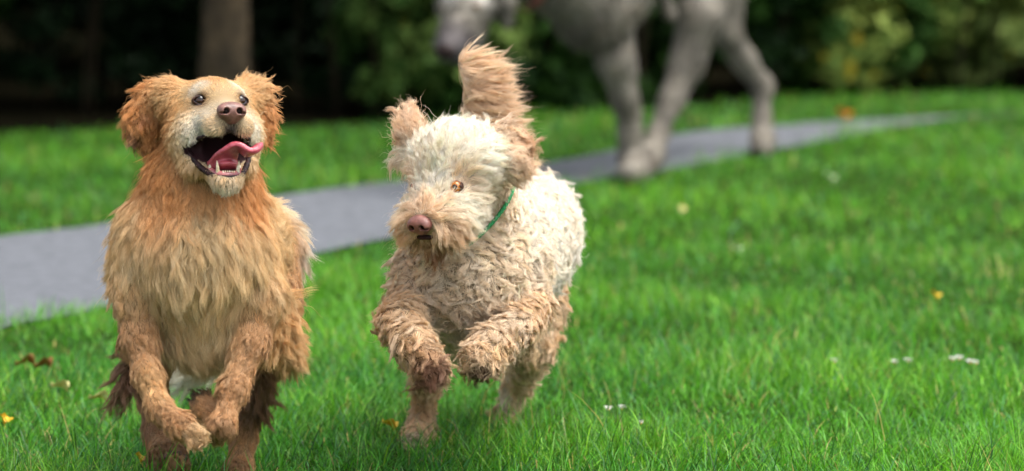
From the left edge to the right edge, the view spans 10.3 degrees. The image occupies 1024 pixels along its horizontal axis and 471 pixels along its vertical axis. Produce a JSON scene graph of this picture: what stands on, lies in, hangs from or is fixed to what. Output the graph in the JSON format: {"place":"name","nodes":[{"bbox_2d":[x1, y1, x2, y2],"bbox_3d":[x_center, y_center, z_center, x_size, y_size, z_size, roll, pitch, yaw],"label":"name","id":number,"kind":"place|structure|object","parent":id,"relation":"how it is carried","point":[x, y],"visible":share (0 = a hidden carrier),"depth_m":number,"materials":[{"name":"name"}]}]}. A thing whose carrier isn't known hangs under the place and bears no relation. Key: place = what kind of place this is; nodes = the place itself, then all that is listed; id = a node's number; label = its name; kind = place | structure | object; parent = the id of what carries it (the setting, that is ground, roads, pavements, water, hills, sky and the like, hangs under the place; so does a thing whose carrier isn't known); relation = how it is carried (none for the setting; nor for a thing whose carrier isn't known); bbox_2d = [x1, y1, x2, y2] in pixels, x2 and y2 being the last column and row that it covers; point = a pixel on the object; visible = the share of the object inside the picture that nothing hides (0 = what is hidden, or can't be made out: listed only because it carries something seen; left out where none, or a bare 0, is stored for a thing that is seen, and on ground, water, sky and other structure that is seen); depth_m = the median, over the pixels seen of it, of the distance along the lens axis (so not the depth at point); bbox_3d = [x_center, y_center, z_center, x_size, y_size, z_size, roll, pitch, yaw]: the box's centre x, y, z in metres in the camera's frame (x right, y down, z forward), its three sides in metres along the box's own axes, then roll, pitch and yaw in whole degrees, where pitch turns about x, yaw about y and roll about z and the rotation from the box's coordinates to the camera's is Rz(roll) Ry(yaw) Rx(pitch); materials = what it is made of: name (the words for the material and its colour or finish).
{"place":"outdoors","nodes":[
{"label":"outdoors","id":0,"kind":"place"},
{"bbox_2d":[0,83,1023,470],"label":"ground","id":1,"kind":"structure","parent":0,"point":[750,228],"depth_m":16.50,"materials":[{"name":"green plant"}]},
{"bbox_2d":[0,413,12,427],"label":"fallen leaf","id":2,"kind":"object","parent":1,"relation":"on","point":[7,418],"visible":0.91,"depth_m":12.08,"materials":[{"name":"yellow plant"}]},
{"bbox_2d":[15,354,34,364],"bbox_3d":[-1.107,0.283,13.016,0.052,0.028,0.041,-4,7,-34],"label":"fallen leaf","id":3,"kind":"object","parent":1,"relation":"on","point":[31,358],"visible":0.97,"depth_m":13.01,"materials":[{"name":"brown plant"}]},
{"bbox_2d":[34,356,59,368],"bbox_3d":[-1.061,0.289,12.964,0.052,0.028,0.041,-2,6,-19],"label":"fallen leaf","id":4,"kind":"object","parent":1,"relation":"on","point":[46,361],"visible":0.95,"depth_m":12.95,"materials":[{"name":"brown plant"}]},
{"bbox_2d":[51,380,70,391],"bbox_3d":[-0.997,0.334,12.601,0.041,0.034,0.038,-4,7,-32],"label":"fallen leaf","id":5,"kind":"object","parent":1,"relation":"on","point":[62,383],"visible":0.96,"depth_m":12.59,"materials":[{"name":"beige plant"}]},
{"bbox_2d":[88,390,106,400],"bbox_3d":[-0.899,0.352,12.419,0.039,0.031,0.042,4,7,36],"label":"fallen leaf","id":6,"kind":"object","parent":1,"relation":"on","point":[101,394],"visible":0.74,"depth_m":12.41,"materials":[{"name":"green plant"}]},
{"bbox_2d":[136,452,145,466],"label":"fallen leaf","id":7,"kind":"object","parent":1,"relation":"on","point":[140,455],"visible":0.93,"depth_m":11.51,"materials":[{"name":"brown plant"}]},
{"bbox_2d":[93,69,322,470],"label":"dog","id":8,"kind":"object","parent":1,"relation":"on","point":[207,258],"visible":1,"depth_m":11.03},
{"bbox_2d":[382,419,398,431],"bbox_3d":[-0.253,0.399,11.995,0.051,0.024,0.036,40,3,23],"label":"fallen leaf","id":9,"kind":"object","parent":1,"relation":"on","point":[395,424],"visible":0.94,"depth_m":11.99,"materials":[{"name":"brown plant"}]},
{"bbox_2d":[368,29,588,453],"bbox_3d":[-0.066,0.065,11.786,0.405,0.854,1.218,0,6,0],"label":"dog","id":10,"kind":"object","parent":1,"relation":"on","point":[487,220],"visible":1,"depth_m":11.37},
{"bbox_2d":[431,0,776,184],"bbox_3d":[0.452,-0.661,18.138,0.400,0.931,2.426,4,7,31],"label":"dog","id":11,"kind":"object","parent":1,"relation":"on","point":[602,32],"visible":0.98,"depth_m":17.80},
{"bbox_2d":[678,204,687,215],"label":"fallen leaf","id":12,"kind":"object","parent":1,"relation":"on","point":[682,207],"visible":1,"depth_m":16.53,"materials":[{"name":"yellow plant"}]},
{"bbox_2d":[731,245,742,253],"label":"fallen leaf","id":13,"kind":"object","parent":1,"relation":"on","point":[738,248],"visible":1,"depth_m":15.43,"materials":[{"name":"green plant"}]},
{"bbox_2d":[824,173,836,184],"bbox_3d":[0.980,-0.178,17.479,0.040,0.027,0.056,24,26,-49],"label":"fallen leaf","id":14,"kind":"object","parent":1,"relation":"on","point":[830,176],"visible":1,"depth_m":17.47,"materials":[{"name":"green plant"}]},
{"bbox_2d":[931,290,941,297],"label":"fallen leaf","id":15,"kind":"object","parent":1,"relation":"on","point":[937,295],"visible":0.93,"depth_m":14.37,"materials":[{"name":"yellow plant"}]},
{"bbox_2d":[965,359,975,371],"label":"daisy","id":16,"kind":"object","parent":1,"relation":"on","point":[969,360],"visible":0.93,"depth_m":12.98,"materials":[{"name":"white plant"}]},
{"bbox_2d":[0,113,1023,327],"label":"path","id":17,"kind":"structure","parent":0,"point":[60,263],"depth_m":16.38,"materials":[{"name":"grey asphalt"}]},
{"bbox_2d":[836,108,852,120],"bbox_3d":[1.156,-0.421,19.752,0.059,0.040,0.084,15,25,-40],"label":"fallen leaf","id":18,"kind":"object","parent":17,"relation":"on","point":[842,111],"visible":0.91,"depth_m":19.75,"materials":[{"name":"plant"}]},
{"bbox_2d":[0,1,1023,129],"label":"forest floor","id":19,"kind":"structure","parent":0,"point":[19,110],"depth_m":21.10,"materials":[{"name":"green plant"}]},
{"bbox_2d":[0,0,202,118],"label":"shrub","id":20,"kind":"object","parent":19,"relation":"on","point":[48,23],"visible":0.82,"depth_m":20.34,"materials":[{"name":"green plant"}]},
{"bbox_2d":[78,0,333,108],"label":"shrub","id":21,"kind":"object","parent":19,"relation":"on","point":[281,55],"visible":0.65,"depth_m":20.49,"materials":[{"name":"green plant"}]},
{"bbox_2d":[27,0,384,77],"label":"shrub","id":22,"kind":"object","parent":19,"relation":"on","point":[312,15],"visible":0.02,"depth_m":21.81,"materials":[{"name":"green plant"}]},
{"bbox_2d":[33,0,391,78],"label":"shrub","id":23,"kind":"object","parent":19,"relation":"on","point":[313,28],"visible":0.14,"depth_m":21.75,"materials":[{"name":"green plant"}]},
{"bbox_2d":[198,0,249,80],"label":"tree","id":24,"kind":"object","parent":19,"relation":"on","point":[224,49],"visible":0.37,"depth_m":19.67,"materials":[{"name":"brown plant"}]},
{"bbox_2d":[124,0,438,118],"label":"shrub","id":25,"kind":"object","parent":19,"relation":"on","point":[312,83],"visible":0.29,"depth_m":20.32,"materials":[{"name":"green plant"}]},
{"bbox_2d":[323,0,537,120],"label":"shrub","id":26,"kind":"object","parent":19,"relation":"on","point":[403,37],"visible":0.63,"depth_m":20.03,"materials":[{"name":"green plant"}]},
{"bbox_2d":[329,0,592,115],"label":"shrub","id":27,"kind":"object","parent":19,"relation":"on","point":[451,94],"visible":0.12,"depth_m":20.17,"materials":[{"name":"green plant"}]},
{"bbox_2d":[520,0,676,116],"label":"shrub","id":28,"kind":"object","parent":19,"relation":"on","point":[565,82],"visible":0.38,"depth_m":20.31,"materials":[{"name":"green plant"}]},
{"bbox_2d":[583,0,826,98],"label":"shrub","id":29,"kind":"object","parent":19,"relation":"on","point":[773,44],"visible":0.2,"depth_m":21.03,"materials":[{"name":"green plant"}]},
{"bbox_2d":[742,0,943,89],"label":"shrub","id":30,"kind":"object","parent":19,"relation":"on","point":[830,30],"visible":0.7,"depth_m":21.12,"materials":[{"name":"green plant"}]},
{"bbox_2d":[718,49,1019,63],"bbox_3d":[1.288,-1.343,22.770,2.266,1.302,1.498,0,6,0],"label":"shrub","id":31,"kind":"object","parent":19,"relation":"on","point":[720,62],"visible":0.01,"depth_m":22.59,"materials":[{"name":"green plant"}]},
{"bbox_2d":[789,0,1023,94],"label":"shrub","id":32,"kind":"object","parent":19,"relation":"on","point":[839,65],"visible":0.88,"depth_m":21.11,"materials":[{"name":"green plant"}]},
{"bbox_2d":[884,0,1023,91],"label":"shrub","id":33,"kind":"object","parent":19,"relation":"on","point":[945,67],"visible":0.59,"depth_m":21.51,"materials":[{"name":"green plant"}]}
]}

